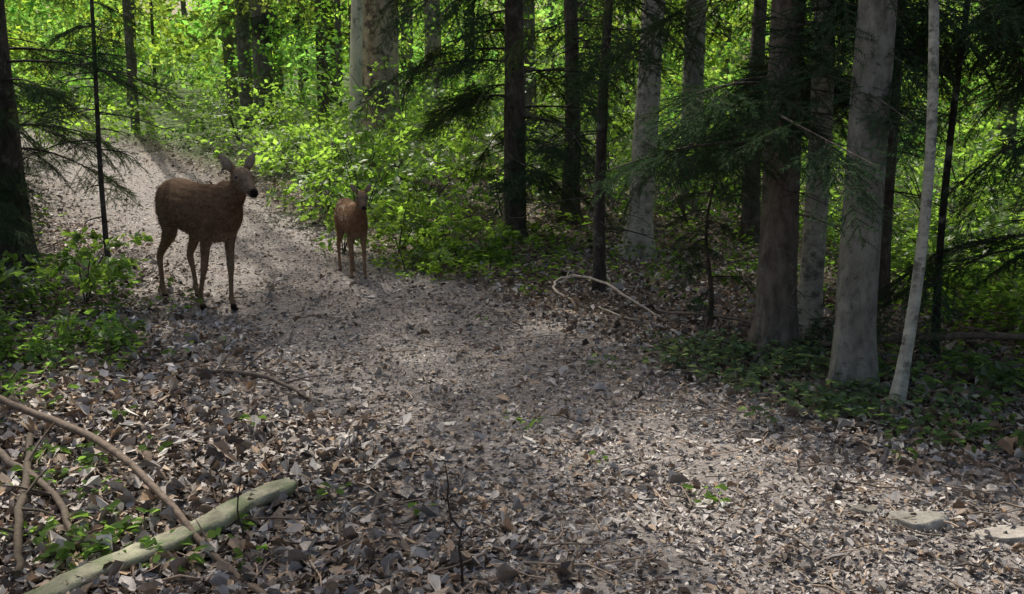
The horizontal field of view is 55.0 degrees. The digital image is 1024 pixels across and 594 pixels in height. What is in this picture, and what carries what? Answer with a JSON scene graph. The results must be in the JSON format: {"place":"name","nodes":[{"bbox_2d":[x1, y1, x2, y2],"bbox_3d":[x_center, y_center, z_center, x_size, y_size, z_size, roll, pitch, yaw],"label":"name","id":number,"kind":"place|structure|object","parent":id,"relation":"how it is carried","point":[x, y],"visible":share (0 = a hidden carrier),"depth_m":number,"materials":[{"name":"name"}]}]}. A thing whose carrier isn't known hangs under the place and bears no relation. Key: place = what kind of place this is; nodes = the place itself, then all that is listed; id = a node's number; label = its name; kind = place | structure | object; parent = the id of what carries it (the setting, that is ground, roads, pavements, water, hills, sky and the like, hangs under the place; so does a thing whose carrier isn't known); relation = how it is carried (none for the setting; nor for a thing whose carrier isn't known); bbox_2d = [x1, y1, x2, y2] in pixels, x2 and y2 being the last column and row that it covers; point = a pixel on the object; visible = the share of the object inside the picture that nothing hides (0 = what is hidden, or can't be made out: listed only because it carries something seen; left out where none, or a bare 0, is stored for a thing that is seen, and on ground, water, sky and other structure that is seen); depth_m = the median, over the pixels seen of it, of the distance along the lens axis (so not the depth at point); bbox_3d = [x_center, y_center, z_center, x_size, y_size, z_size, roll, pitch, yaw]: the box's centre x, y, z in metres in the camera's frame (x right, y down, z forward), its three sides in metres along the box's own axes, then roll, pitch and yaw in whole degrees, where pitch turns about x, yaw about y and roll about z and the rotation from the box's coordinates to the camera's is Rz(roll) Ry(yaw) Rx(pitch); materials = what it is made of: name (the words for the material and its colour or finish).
{"place":"outdoors","nodes":[
{"label":"outdoors","id":0,"kind":"place"},
{"bbox_2d":[36,0,979,89],"label":"sky","id":1,"kind":"structure","parent":0,"point":[175,11],"materials":[{"name":"white"}]},
{"bbox_2d":[0,20,1023,593],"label":"forest ground","id":2,"kind":"structure","parent":0,"point":[168,170],"depth_m":4.88,"materials":[{"name":"brown soil"}]},
{"bbox_2d":[0,257,24,330],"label":"beech seedling","id":3,"kind":"object","parent":2,"relation":"on","point":[4,316],"visible":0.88,"depth_m":4.96,"materials":[{"name":"green plant"}]},
{"bbox_2d":[0,110,44,291],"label":"young spruce","id":4,"kind":"object","parent":2,"relation":"on","point":[5,231],"visible":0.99,"depth_m":6.01,"materials":[{"name":"green plant"}]},
{"bbox_2d":[0,431,63,576],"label":"fallen branch","id":5,"kind":"object","parent":2,"relation":"on","point":[19,509],"visible":0.94,"depth_m":2.91,"materials":[{"name":"brown wood"}]},
{"bbox_2d":[0,250,78,300],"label":"beech seedling","id":6,"kind":"object","parent":2,"relation":"on","point":[20,279],"visible":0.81,"depth_m":5.85,"materials":[{"name":"green plant"}]},
{"bbox_2d":[0,423,106,584],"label":"fallen branch","id":7,"kind":"object","parent":2,"relation":"on","point":[9,462],"visible":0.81,"depth_m":3.15,"materials":[{"name":"wood"}]},
{"bbox_2d":[6,313,148,368],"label":"beech seedling","id":8,"kind":"object","parent":2,"relation":"on","point":[106,331],"visible":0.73,"depth_m":5.13,"materials":[{"name":"green plant"}]},
{"bbox_2d":[14,65,141,155],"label":"leafy shrub","id":9,"kind":"object","parent":2,"relation":"on","point":[88,127],"visible":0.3,"depth_m":14.11,"materials":[{"name":"green plant"}]},
{"bbox_2d":[24,227,153,304],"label":"beech seedling","id":10,"kind":"object","parent":2,"relation":"on","point":[111,269],"visible":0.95,"depth_m":6.09,"materials":[{"name":"green plant"}]},
{"bbox_2d":[0,0,183,283],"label":"young spruce","id":11,"kind":"object","parent":2,"relation":"on","point":[94,49],"visible":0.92,"depth_m":6.67,"materials":[{"name":"green plant"}]},
{"bbox_2d":[0,0,189,273],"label":"spruce tree","id":12,"kind":"object","parent":2,"relation":"on","point":[17,197],"visible":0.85,"depth_m":7.21,"materials":[{"name":"green plant"}]},
{"bbox_2d":[23,478,297,593],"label":"mossy split log","id":13,"kind":"object","parent":2,"relation":"on","point":[223,515],"visible":0.84,"depth_m":2.89,"materials":[{"name":"brown wood"}]},
{"bbox_2d":[154,153,258,310],"bbox_3d":[-1.902,-0.415,6.191,1.242,1.015,0.313,10,15,43],"label":"roe deer","id":14,"kind":"object","parent":2,"relation":"on","point":[207,215],"visible":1,"depth_m":6.08},
{"bbox_2d":[235,476,244,537],"bbox_3d":[-0.808,0.645,2.894,0.023,0.261,0.088,0,11,0],"label":"dead sapling","id":15,"kind":"object","parent":2,"relation":"on","point":[242,528],"visible":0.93,"depth_m":2.92,"materials":[{"name":"brown wood"}]},
{"bbox_2d":[167,345,325,401],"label":"fallen branch","id":16,"kind":"object","parent":2,"relation":"on","point":[242,372],"visible":0.89,"depth_m":4.62,"materials":[{"name":"brown wood"}]},
{"bbox_2d":[180,49,316,140],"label":"leafy shrub","id":17,"kind":"object","parent":2,"relation":"on","point":[218,86],"visible":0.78,"depth_m":15.88,"materials":[{"name":"green plant"}]},
{"bbox_2d":[221,79,348,162],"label":"leafy shrub","id":18,"kind":"object","parent":2,"relation":"on","point":[279,113],"visible":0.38,"depth_m":13.27,"materials":[{"name":"green plant"}]},
{"bbox_2d":[238,107,347,169],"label":"leafy shrub","id":19,"kind":"object","parent":2,"relation":"on","point":[261,145],"visible":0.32,"depth_m":12.74,"materials":[{"name":"green plant"}]},
{"bbox_2d":[256,143,341,182],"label":"leafy shrub","id":20,"kind":"object","parent":2,"relation":"on","point":[267,167],"visible":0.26,"depth_m":11.69,"materials":[{"name":"green plant"}]},
{"bbox_2d":[209,0,424,125],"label":"spruce tree","id":21,"kind":"object","parent":2,"relation":"on","point":[324,65],"visible":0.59,"depth_m":16.39,"materials":[{"name":"green plant"}]},
{"bbox_2d":[238,124,396,215],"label":"leafy shrub","id":22,"kind":"object","parent":2,"relation":"on","point":[337,185],"visible":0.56,"depth_m":10.05,"materials":[{"name":"green plant"}]},
{"bbox_2d":[247,110,399,194],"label":"leafy shrub","id":23,"kind":"object","parent":2,"relation":"on","point":[359,144],"visible":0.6,"depth_m":10.77,"materials":[{"name":"green plant"}]},
{"bbox_2d":[333,184,371,278],"bbox_3d":[-1.157,-0.498,7.181,0.194,0.712,0.824,-4,12,-22],"label":"roe deer fawn","id":24,"kind":"object","parent":2,"relation":"on","point":[350,218],"visible":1,"depth_m":7.07,"materials":[{"name":"brown"}]},
{"bbox_2d":[312,211,392,253],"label":"beech seedling","id":25,"kind":"object","parent":2,"relation":"on","point":[331,225],"visible":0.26,"depth_m":7.89,"materials":[{"name":"green plant"}]},
{"bbox_2d":[347,0,363,176],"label":"beech tree","id":26,"kind":"object","parent":2,"relation":"on","point":[356,40],"visible":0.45,"depth_m":12.10,"materials":[{"name":"grey plant"}]},
{"bbox_2d":[281,123,454,226],"bbox_3d":[-1.408,-1.105,9.529,1.728,1.176,1.321,0,11,0],"label":"leafy shrub","id":27,"kind":"object","parent":2,"relation":"on","point":[328,200],"visible":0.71,"depth_m":9.41,"materials":[{"name":"green plant"}]},
{"bbox_2d":[285,73,460,199],"bbox_3d":[-1.507,-1.615,10.589,1.977,1.661,1.784,0,11,0],"label":"leafy shrub","id":28,"kind":"object","parent":2,"relation":"on","point":[336,139],"visible":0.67,"depth_m":10.35,"materials":[{"name":"green plant"}]},
{"bbox_2d":[361,0,404,174],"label":"beech tree","id":29,"kind":"object","parent":2,"relation":"on","point":[370,55],"visible":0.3,"depth_m":12.45,"materials":[{"name":"grey plant"}]},
{"bbox_2d":[310,45,495,184],"bbox_3d":[-1.241,-2.078,11.312,2.117,1.752,2.258,0,11,0],"label":"leafy shrub","id":30,"kind":"object","parent":2,"relation":"on","point":[425,94],"visible":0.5,"depth_m":11.43,"materials":[{"name":"green plant"}]},
{"bbox_2d":[372,165,445,259],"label":"beech seedling","id":31,"kind":"object","parent":2,"relation":"on","point":[416,227],"visible":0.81,"depth_m":7.89,"materials":[{"name":"green plant"}]},
{"bbox_2d":[367,209,454,279],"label":"beech seedling","id":32,"kind":"object","parent":2,"relation":"on","point":[432,232],"visible":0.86,"depth_m":7.45,"materials":[{"name":"green plant"}]},
{"bbox_2d":[369,196,480,257],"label":"leafy shrub","id":33,"kind":"object","parent":2,"relation":"on","point":[448,220],"visible":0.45,"depth_m":8.07,"materials":[{"name":"green plant"}]},
{"bbox_2d":[356,122,503,213],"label":"leafy shrub","id":34,"kind":"object","parent":2,"relation":"on","point":[440,160],"visible":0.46,"depth_m":10.04,"materials":[{"name":"green plant"}]},
{"bbox_2d":[424,0,442,137],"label":"beech tree","id":35,"kind":"object","parent":2,"relation":"on","point":[436,42],"visible":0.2,"depth_m":16.19,"materials":[{"name":"grey plant"}]},
{"bbox_2d":[342,69,543,181],"bbox_3d":[-0.813,-2.119,12.190,2.468,1.410,2.149,0,11,0],"label":"leafy shrub","id":36,"kind":"object","parent":2,"relation":"on","point":[500,104],"visible":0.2,"depth_m":12.29,"materials":[{"name":"green plant"}]},
{"bbox_2d":[444,463,501,587],"bbox_3d":[-0.110,0.635,2.655,0.132,0.383,0.181,-3,11,-14],"label":"dead sapling","id":37,"kind":"object","parent":2,"relation":"on","point":[459,545],"visible":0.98,"depth_m":2.67,"materials":[{"name":"brown wood"}]},
{"bbox_2d":[351,0,633,240],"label":"spruce tree","id":38,"kind":"object","parent":2,"relation":"on","point":[516,175],"visible":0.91,"depth_m":8.40,"materials":[{"name":"green plant"}]},
{"bbox_2d":[440,205,546,263],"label":"leafy shrub","id":39,"kind":"object","parent":2,"relation":"on","point":[509,234],"visible":0.84,"depth_m":7.77,"materials":[{"name":"green plant"}]},
{"bbox_2d":[430,124,589,213],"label":"leafy shrub","id":40,"kind":"object","parent":2,"relation":"on","point":[465,150],"visible":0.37,"depth_m":9.67,"materials":[{"name":"green plant"}]},
{"bbox_2d":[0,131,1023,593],"bbox_3d":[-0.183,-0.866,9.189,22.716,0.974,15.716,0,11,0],"label":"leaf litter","id":41,"kind":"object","parent":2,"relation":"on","point":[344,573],"visible":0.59,"depth_m":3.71,"materials":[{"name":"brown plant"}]},
{"bbox_2d":[0,198,1023,593],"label":"fallen twigs","id":42,"kind":"object","parent":41,"relation":"on","point":[266,562],"depth_m":3.37,"materials":[{"name":"brown wood"}]},
{"bbox_2d":[0,73,1023,571],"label":"ground herbs","id":43,"kind":"object","parent":2,"relation":"on","point":[796,357],"visible":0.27,"depth_m":5.01,"materials":[{"name":"green plant"}]},
{"bbox_2d":[5,0,1020,174],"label":"distant trees","id":44,"kind":"object","parent":2,"relation":"on","point":[241,48],"visible":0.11,"depth_m":17.43,"materials":[{"name":"green plant"}]},
{"bbox_2d":[4,0,1023,207],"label":"understory foliage","id":45,"kind":"object","parent":2,"relation":"on","point":[18,12],"visible":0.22,"depth_m":19.66,"materials":[{"name":"green plant"}]},
{"bbox_2d":[457,0,691,225],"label":"spruce tree","id":46,"kind":"object","parent":2,"relation":"on","point":[575,55],"visible":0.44,"depth_m":9.41,"materials":[{"name":"green plant"}]},
{"bbox_2d":[477,0,710,292],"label":"spruce tree","id":47,"kind":"object","parent":2,"relation":"on","point":[599,229],"visible":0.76,"depth_m":6.41,"materials":[{"name":"green plant"}]},
{"bbox_2d":[524,13,666,172],"bbox_3d":[0.889,-2.275,11.743,1.832,1.980,2.605,0,11,0],"label":"leafy shrub","id":48,"kind":"object","parent":2,"relation":"on","point":[616,110],"visible":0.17,"depth_m":11.26,"materials":[{"name":"green plant"}]},
{"bbox_2d":[547,271,661,316],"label":"fallen branch","id":49,"kind":"object","parent":2,"relation":"on","point":[596,280],"visible":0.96,"depth_m":6.52,"materials":[{"name":"brown wood"}]},
{"bbox_2d":[535,74,678,200],"bbox_3d":[1.093,-1.668,10.378,1.775,1.480,2.138,0,11,0],"label":"leafy shrub","id":50,"kind":"object","parent":2,"relation":"on","point":[617,135],"visible":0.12,"depth_m":10.20,"materials":[{"name":"green plant"}]},
{"bbox_2d":[598,306,649,323],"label":"fallen branch","id":51,"kind":"object","parent":2,"relation":"on","point":[636,319],"visible":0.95,"depth_m":5.90,"materials":[{"name":"wood"}]},
{"bbox_2d":[615,0,665,261],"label":"beech tree","id":52,"kind":"object","parent":2,"relation":"on","point":[645,102],"visible":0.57,"depth_m":7.84,"materials":[{"name":"grey plant"}]},
{"bbox_2d":[606,116,761,225],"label":"leafy shrub","id":53,"kind":"object","parent":2,"relation":"on","point":[627,156],"visible":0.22,"depth_m":9.42,"materials":[{"name":"green plant"}]},
{"bbox_2d":[677,0,706,211],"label":"beech tree","id":54,"kind":"object","parent":2,"relation":"on","point":[693,79],"visible":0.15,"depth_m":10.15,"materials":[{"name":"grey plant"}]},
{"bbox_2d":[658,304,752,329],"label":"fallen branch","id":55,"kind":"object","parent":2,"relation":"on","point":[716,316],"visible":0.56,"depth_m":5.75,"materials":[{"name":"brown wood"}]},
{"bbox_2d":[660,149,755,327],"bbox_3d":[1.116,-0.307,5.623,0.527,1.150,0.736,7,13,33],"label":"young spruce","id":56,"kind":"object","parent":2,"relation":"on","point":[710,311],"visible":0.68,"depth_m":5.54,"materials":[{"name":"green plant"}]},
{"bbox_2d":[697,378,719,383],"bbox_3d":[0.951,0.418,4.766,0.113,0.049,0.081,0,11,0],"label":"stone","id":57,"kind":"object","parent":2,"relation":"on","point":[713,380],"visible":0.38,"depth_m":4.74,"materials":[{"name":"grey stone"}]},
{"bbox_2d":[618,0,852,244],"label":"spruce tree","id":58,"kind":"object","parent":2,"relation":"on","point":[746,227],"visible":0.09,"depth_m":8.50,"materials":[{"name":"green plant"}]},
{"bbox_2d":[683,102,848,229],"bbox_3d":[2.599,-1.232,9.273,1.818,1.375,2.084,11,15,44],"label":"leafy shrub","id":59,"kind":"object","parent":2,"relation":"on","point":[835,140],"visible":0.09,"depth_m":9.35,"materials":[{"name":"green plant"}]},
{"bbox_2d":[677,21,911,174],"bbox_3d":[3.353,-2.218,11.700,2.617,2.050,1.680,-3,11,-16],"label":"leafy shrub","id":60,"kind":"object","parent":2,"relation":"on","point":[733,57],"visible":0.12,"depth_m":11.00,"materials":[{"name":"green plant"}]},
{"bbox_2d":[579,0,1023,357],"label":"spruce tree","id":61,"kind":"object","parent":2,"relation":"on","point":[782,81],"visible":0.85,"depth_m":4.64,"materials":[{"name":"green plant"}]},
{"bbox_2d":[797,0,835,337],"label":"beech tree","id":62,"kind":"object","parent":2,"relation":"on","point":[812,263],"visible":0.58,"depth_m":5.42,"materials":[{"name":"grey plant"}]},
{"bbox_2d":[827,0,897,393],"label":"beech tree","id":63,"kind":"object","parent":2,"relation":"on","point":[854,351],"visible":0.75,"depth_m":4.35,"materials":[{"name":"grey plant"}]},
{"bbox_2d":[846,504,878,516],"bbox_3d":[1.123,0.693,3.140,0.108,0.049,0.061,0,11,0],"label":"stone","id":64,"kind":"object","parent":2,"relation":"on","point":[861,509],"visible":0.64,"depth_m":3.13,"materials":[{"name":"beige stone"}]},
{"bbox_2d":[718,0,1023,306],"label":"spruce tree","id":65,"kind":"object","parent":2,"relation":"on","point":[885,263],"visible":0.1,"depth_m":6.13,"materials":[{"name":"green plant"}]},
{"bbox_2d":[803,0,1023,362],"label":"spruce tree","id":66,"kind":"object","parent":2,"relation":"on","point":[1018,150],"visible":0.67,"depth_m":4.83,"materials":[{"name":"green plant"}]},
{"bbox_2d":[889,0,938,409],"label":"birch sapling","id":67,"kind":"object","parent":2,"relation":"on","point":[900,383],"visible":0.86,"depth_m":4.10,"materials":[{"name":"grey plant"}]},
{"bbox_2d":[884,511,948,533],"bbox_3d":[1.261,0.716,3.054,0.206,0.082,0.114,0,11,0],"label":"stone","id":68,"kind":"object","parent":2,"relation":"on","point":[927,520],"visible":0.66,"depth_m":3.03,"materials":[{"name":"grey stone"}]},
{"bbox_2d":[818,321,1023,347],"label":"fallen branch","id":69,"kind":"object","parent":2,"relation":"on","point":[984,334],"visible":0.59,"depth_m":5.04,"materials":[{"name":"brown wood"}]},
{"bbox_2d":[828,184,1023,272],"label":"leafy shrub","id":70,"kind":"object","parent":2,"relation":"on","point":[911,224],"visible":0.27,"depth_m":7.42,"materials":[{"name":"green plant"}]},
{"bbox_2d":[841,130,1023,248],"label":"leafy shrub","id":71,"kind":"object","parent":2,"relation":"on","point":[980,206],"visible":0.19,"depth_m":8.63,"materials":[{"name":"green plant"}]},
{"bbox_2d":[929,3,970,357],"bbox_3d":[2.285,-2.232,4.623,3.321,5.351,3.680,-2,11,-9],"label":"young beech tree","id":72,"kind":"object","parent":2,"relation":"on","point":[947,170],"visible":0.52,"depth_m":4.97,"materials":[{"name":"brown plant"}]},
{"bbox_2d":[897,0,1023,218],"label":"spruce tree","id":73,"kind":"object","parent":2,"relation":"on","point":[963,107],"visible":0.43,"depth_m":6.76,"materials":[{"name":"green plant"}]},
{"bbox_2d":[898,65,1023,203],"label":"leafy shrub","id":74,"kind":"object","parent":2,"relation":"on","point":[984,141],"visible":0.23,"depth_m":11.46,"materials":[{"name":"green plant"}]},
{"bbox_2d":[900,121,1023,223],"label":"leafy shrub","id":75,"kind":"object","parent":2,"relation":"on","point":[985,135],"visible":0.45,"depth_m":9.10,"materials":[{"name":"green plant"}]},
{"bbox_2d":[926,228,1008,291],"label":"leafy shrub","id":76,"kind":"object","parent":2,"relation":"on","point":[934,242],"visible":0.21,"depth_m":6.96,"materials":[{"name":"green plant"}]},
{"bbox_2d":[963,203,1023,254],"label":"leafy shrub","id":77,"kind":"object","parent":2,"relation":"on","point":[979,216],"visible":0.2,"depth_m":8.28,"materials":[{"name":"green plant"}]},
{"bbox_2d":[967,525,1023,545],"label":"stone","id":78,"kind":"object","parent":2,"relation":"on","point":[1013,535],"visible":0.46,"depth_m":2.98,"materials":[{"name":"grey stone"}]},
{"bbox_2d":[969,360,1023,394],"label":"beech seedling","id":79,"kind":"object","parent":2,"relation":"on","point":[996,368],"visible":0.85,"depth_m":4.38,"materials":[{"name":"green plant"}]},
{"bbox_2d":[989,280,1023,343],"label":"beech seedling","id":80,"kind":"object","parent":2,"relation":"on","point":[1014,305],"visible":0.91,"depth_m":5.70,"materials":[{"name":"green plant"}]}
]}

